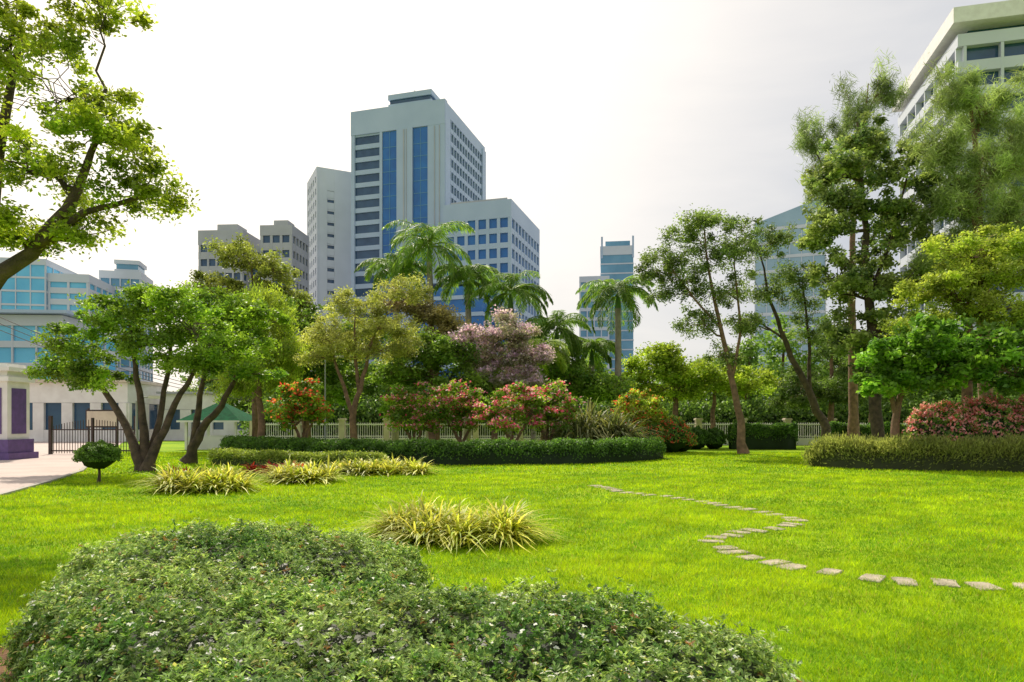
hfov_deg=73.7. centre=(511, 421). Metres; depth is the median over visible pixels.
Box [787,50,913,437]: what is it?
casuarina tree
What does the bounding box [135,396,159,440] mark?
street lamp
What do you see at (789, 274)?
leaning tree
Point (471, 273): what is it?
royal palm
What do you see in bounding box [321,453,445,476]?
spider plant clump
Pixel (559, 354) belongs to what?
areca palm
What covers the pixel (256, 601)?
variegated shrub bed
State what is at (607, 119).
sky
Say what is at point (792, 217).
angular glass tower
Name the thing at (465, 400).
flowering frangipani
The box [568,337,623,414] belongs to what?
royal palm
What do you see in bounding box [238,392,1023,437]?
shrub border
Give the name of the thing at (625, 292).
royal palm
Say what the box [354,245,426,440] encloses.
royal palm
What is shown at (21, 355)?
windows
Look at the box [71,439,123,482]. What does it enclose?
topiary shrub
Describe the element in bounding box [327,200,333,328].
windows
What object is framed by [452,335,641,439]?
shade tree
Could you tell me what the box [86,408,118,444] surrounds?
notice board
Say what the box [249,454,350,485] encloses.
spider plant clump
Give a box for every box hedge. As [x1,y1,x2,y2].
[726,421,798,449]
[820,420,908,437]
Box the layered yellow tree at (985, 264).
[876,221,1023,401]
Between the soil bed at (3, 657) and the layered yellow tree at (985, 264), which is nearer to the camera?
the soil bed at (3, 657)
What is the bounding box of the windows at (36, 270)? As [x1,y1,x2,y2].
[1,265,111,312]
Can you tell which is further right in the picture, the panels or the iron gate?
the iron gate
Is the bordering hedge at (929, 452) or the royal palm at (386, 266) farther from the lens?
the royal palm at (386, 266)
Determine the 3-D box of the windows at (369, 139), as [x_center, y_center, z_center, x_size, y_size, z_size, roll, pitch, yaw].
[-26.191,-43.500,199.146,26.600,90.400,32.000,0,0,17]
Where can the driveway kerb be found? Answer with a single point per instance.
(83, 468)
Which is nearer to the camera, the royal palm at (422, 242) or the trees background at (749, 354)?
the royal palm at (422, 242)
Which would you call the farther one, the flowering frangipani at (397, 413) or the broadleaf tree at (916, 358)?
the flowering frangipani at (397, 413)
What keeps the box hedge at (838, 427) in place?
on the ground at (172, 446)
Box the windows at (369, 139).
[356,95,480,367]
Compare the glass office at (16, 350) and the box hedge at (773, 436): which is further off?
the glass office at (16, 350)
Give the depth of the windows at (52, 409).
58.19 m
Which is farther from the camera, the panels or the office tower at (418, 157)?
the office tower at (418, 157)
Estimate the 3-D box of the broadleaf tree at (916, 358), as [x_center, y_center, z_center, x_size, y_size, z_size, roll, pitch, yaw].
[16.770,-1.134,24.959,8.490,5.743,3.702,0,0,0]
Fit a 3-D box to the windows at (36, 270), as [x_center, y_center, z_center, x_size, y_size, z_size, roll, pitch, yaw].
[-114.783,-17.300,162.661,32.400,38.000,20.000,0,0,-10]
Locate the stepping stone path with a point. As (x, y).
(946, 582)
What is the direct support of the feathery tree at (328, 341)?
on the ground at (172, 446)
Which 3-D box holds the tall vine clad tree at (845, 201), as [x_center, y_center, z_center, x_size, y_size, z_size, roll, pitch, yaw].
[18.416,-6.833,33.991,8.370,17.134,4.385,0,0,0]
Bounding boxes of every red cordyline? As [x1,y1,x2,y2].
[146,465,199,482]
[239,459,303,473]
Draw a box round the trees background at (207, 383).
[97,357,997,407]
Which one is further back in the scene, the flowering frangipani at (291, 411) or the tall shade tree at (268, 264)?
the tall shade tree at (268, 264)
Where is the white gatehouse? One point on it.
(59, 403)
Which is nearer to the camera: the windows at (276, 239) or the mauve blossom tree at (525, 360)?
the mauve blossom tree at (525, 360)
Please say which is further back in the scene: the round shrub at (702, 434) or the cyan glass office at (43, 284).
the cyan glass office at (43, 284)
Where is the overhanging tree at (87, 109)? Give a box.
[0,0,201,289]
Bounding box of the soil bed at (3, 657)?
[0,643,31,681]
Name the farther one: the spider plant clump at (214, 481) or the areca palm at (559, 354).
the areca palm at (559, 354)
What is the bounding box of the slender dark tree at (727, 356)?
[632,203,768,453]
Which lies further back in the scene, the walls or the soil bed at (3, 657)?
the walls
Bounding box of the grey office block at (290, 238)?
[198,220,308,388]
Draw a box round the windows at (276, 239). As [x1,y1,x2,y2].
[201,235,306,388]
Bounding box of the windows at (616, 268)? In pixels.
[581,254,632,373]
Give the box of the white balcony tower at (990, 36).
[892,0,1023,398]
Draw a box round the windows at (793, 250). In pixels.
[756,226,824,396]
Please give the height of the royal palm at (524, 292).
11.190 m
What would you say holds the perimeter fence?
on the ground at (172, 446)
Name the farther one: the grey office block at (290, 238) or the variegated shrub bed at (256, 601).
the grey office block at (290, 238)
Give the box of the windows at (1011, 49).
[905,42,1023,396]
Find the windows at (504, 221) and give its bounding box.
[447,218,534,354]
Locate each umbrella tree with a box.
[21,279,266,471]
[161,283,290,463]
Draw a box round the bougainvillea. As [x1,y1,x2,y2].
[630,412,697,451]
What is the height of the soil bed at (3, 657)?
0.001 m
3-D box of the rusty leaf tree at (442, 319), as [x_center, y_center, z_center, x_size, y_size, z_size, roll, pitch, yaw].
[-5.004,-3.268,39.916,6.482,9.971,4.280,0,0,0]
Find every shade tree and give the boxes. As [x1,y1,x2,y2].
[177,232,316,436]
[211,294,392,436]
[365,325,500,439]
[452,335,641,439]
[611,340,785,428]
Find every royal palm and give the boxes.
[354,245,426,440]
[382,219,474,438]
[433,264,502,440]
[467,270,553,438]
[523,310,591,438]
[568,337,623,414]
[575,275,658,414]
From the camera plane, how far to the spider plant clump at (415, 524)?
9.52 m
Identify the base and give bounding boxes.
[0,439,38,459]
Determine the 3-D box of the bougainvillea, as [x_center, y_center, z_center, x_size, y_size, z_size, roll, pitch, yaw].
[8.317,0.564,37.252,4.523,2.396,2.425,0,0,-23]
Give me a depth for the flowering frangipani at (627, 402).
36.46 m
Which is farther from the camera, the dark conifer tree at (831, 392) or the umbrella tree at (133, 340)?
the dark conifer tree at (831, 392)
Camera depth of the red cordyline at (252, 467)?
22.55 m
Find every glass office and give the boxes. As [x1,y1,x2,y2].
[0,257,114,315]
[0,309,121,378]
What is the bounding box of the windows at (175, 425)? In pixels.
[165,409,247,429]
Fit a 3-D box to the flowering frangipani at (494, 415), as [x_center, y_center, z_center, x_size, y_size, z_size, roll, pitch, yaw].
[0.169,-0.057,30.617,4.242,3.562,2.743,0,0,-27]
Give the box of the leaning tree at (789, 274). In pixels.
[728,219,830,438]
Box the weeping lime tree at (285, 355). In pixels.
[186,275,321,437]
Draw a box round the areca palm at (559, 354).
[497,338,570,439]
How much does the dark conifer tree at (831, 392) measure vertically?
9.427 m
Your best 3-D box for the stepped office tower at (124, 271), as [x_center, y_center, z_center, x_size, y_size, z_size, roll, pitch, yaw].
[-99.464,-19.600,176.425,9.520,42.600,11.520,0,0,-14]
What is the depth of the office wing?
167.02 m
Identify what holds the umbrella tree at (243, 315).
on the ground at (172, 446)
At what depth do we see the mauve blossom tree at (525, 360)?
36.32 m
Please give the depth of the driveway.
25.19 m
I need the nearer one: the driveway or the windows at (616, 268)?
the driveway
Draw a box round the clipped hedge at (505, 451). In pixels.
[218,434,666,464]
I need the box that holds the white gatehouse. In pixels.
[30,379,168,441]
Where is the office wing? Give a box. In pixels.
[420,198,539,376]
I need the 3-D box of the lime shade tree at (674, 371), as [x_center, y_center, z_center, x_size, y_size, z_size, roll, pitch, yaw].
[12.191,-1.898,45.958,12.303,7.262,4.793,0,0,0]
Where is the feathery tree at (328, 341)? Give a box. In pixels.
[293,271,434,438]
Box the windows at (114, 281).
[101,264,151,380]
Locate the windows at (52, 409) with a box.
[30,403,156,429]
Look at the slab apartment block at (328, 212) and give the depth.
196.87 m
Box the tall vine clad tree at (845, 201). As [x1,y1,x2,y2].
[792,110,971,438]
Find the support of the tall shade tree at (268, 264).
on the ground at (172, 446)
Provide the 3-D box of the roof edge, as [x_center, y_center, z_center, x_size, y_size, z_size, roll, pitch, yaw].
[-26.383,-2.605,65.273,11.000,0.190,8.100,0,0,2]
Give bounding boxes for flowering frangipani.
[261,375,340,437]
[376,380,457,438]
[419,378,495,441]
[472,380,564,440]
[511,378,585,440]
[610,387,668,430]
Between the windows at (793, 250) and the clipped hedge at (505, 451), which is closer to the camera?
the clipped hedge at (505, 451)
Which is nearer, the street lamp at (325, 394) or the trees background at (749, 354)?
the street lamp at (325, 394)
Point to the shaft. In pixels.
(12, 376)
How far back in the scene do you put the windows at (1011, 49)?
89.14 m
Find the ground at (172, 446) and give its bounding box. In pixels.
[0,441,1023,681]
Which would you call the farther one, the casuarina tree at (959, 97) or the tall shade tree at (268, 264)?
the tall shade tree at (268, 264)
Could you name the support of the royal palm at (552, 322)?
on the ground at (172, 446)
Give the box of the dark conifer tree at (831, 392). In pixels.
[762,313,977,422]
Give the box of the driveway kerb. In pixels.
[0,466,87,495]
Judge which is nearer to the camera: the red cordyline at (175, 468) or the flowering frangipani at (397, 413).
the red cordyline at (175, 468)
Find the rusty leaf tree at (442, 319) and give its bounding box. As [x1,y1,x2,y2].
[373,281,478,440]
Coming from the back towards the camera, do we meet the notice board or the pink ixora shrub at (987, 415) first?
the notice board
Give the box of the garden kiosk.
[176,397,251,449]
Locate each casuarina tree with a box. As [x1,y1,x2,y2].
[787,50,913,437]
[898,50,1023,400]
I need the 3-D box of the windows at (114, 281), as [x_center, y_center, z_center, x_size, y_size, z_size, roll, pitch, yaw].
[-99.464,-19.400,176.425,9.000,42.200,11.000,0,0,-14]
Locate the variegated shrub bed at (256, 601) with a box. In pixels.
[0,509,811,681]
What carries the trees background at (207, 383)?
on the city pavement
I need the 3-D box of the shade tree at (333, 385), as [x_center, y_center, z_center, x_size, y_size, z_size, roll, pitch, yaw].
[-12.497,-2.972,40.874,11.569,9.382,5.294,0,0,0]
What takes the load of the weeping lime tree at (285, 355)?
on the ground at (172, 446)
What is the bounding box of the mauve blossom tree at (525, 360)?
[444,304,556,439]
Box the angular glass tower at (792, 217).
[754,200,825,399]
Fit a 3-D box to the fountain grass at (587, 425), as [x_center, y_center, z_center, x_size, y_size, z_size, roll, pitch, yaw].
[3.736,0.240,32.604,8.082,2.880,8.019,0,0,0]
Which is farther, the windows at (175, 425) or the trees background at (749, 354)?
the windows at (175, 425)
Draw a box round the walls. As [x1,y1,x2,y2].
[161,394,269,439]
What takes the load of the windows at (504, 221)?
in the office wing
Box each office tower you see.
[99,259,152,381]
[351,89,485,391]
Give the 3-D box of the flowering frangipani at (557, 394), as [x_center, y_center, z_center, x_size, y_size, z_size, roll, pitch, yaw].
[1.657,-0.159,31.353,3.655,3.750,2.861,0,0,0]
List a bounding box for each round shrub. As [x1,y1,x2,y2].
[691,425,708,448]
[705,426,727,448]
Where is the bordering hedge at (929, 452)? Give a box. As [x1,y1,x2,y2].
[800,428,1023,471]
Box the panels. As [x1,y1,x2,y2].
[0,388,25,433]
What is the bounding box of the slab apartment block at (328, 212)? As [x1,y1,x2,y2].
[307,167,350,336]
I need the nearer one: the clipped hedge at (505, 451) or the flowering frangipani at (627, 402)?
the clipped hedge at (505, 451)
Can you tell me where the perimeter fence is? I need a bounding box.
[249,418,906,444]
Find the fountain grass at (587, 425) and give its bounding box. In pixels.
[523,396,671,458]
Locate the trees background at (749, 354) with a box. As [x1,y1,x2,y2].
[212,312,1023,428]
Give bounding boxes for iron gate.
[48,416,134,453]
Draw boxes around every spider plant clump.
[120,461,273,495]
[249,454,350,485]
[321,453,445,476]
[340,490,573,556]
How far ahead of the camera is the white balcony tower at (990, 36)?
89.32 m
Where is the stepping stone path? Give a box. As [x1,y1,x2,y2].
[587,485,1023,590]
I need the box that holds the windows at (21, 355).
[0,326,115,378]
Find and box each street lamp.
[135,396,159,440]
[324,355,343,439]
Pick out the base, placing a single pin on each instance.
(13, 449)
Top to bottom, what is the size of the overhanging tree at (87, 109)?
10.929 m
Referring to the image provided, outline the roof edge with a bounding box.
[156,391,217,393]
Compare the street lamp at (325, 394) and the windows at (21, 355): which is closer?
the street lamp at (325, 394)
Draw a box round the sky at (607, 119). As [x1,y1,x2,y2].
[0,0,1006,399]
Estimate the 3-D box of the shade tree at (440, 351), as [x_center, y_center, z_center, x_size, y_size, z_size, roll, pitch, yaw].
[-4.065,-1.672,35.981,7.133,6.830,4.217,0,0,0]
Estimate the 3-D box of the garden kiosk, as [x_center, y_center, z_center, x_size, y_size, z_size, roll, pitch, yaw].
[-18.300,0.075,42.985,3.800,3.250,3.830,0,0,0]
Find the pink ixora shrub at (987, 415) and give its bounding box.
[902,391,1023,440]
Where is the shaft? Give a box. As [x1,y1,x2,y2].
[0,363,34,439]
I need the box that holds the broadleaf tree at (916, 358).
[848,312,1023,436]
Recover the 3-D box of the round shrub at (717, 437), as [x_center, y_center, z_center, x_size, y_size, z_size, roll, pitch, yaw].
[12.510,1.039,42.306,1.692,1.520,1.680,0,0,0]
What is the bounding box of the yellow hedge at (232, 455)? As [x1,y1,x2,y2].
[206,447,390,468]
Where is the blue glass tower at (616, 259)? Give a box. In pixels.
[579,236,633,373]
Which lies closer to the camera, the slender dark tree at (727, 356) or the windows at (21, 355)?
the slender dark tree at (727, 356)
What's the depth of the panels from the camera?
30.88 m
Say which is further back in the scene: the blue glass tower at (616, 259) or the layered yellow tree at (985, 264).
the blue glass tower at (616, 259)
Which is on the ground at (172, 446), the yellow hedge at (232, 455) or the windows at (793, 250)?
the yellow hedge at (232, 455)
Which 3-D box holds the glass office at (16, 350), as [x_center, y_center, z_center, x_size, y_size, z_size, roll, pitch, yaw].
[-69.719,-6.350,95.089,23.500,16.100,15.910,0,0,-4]
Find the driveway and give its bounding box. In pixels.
[0,442,122,492]
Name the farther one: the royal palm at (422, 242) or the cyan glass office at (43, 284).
the cyan glass office at (43, 284)

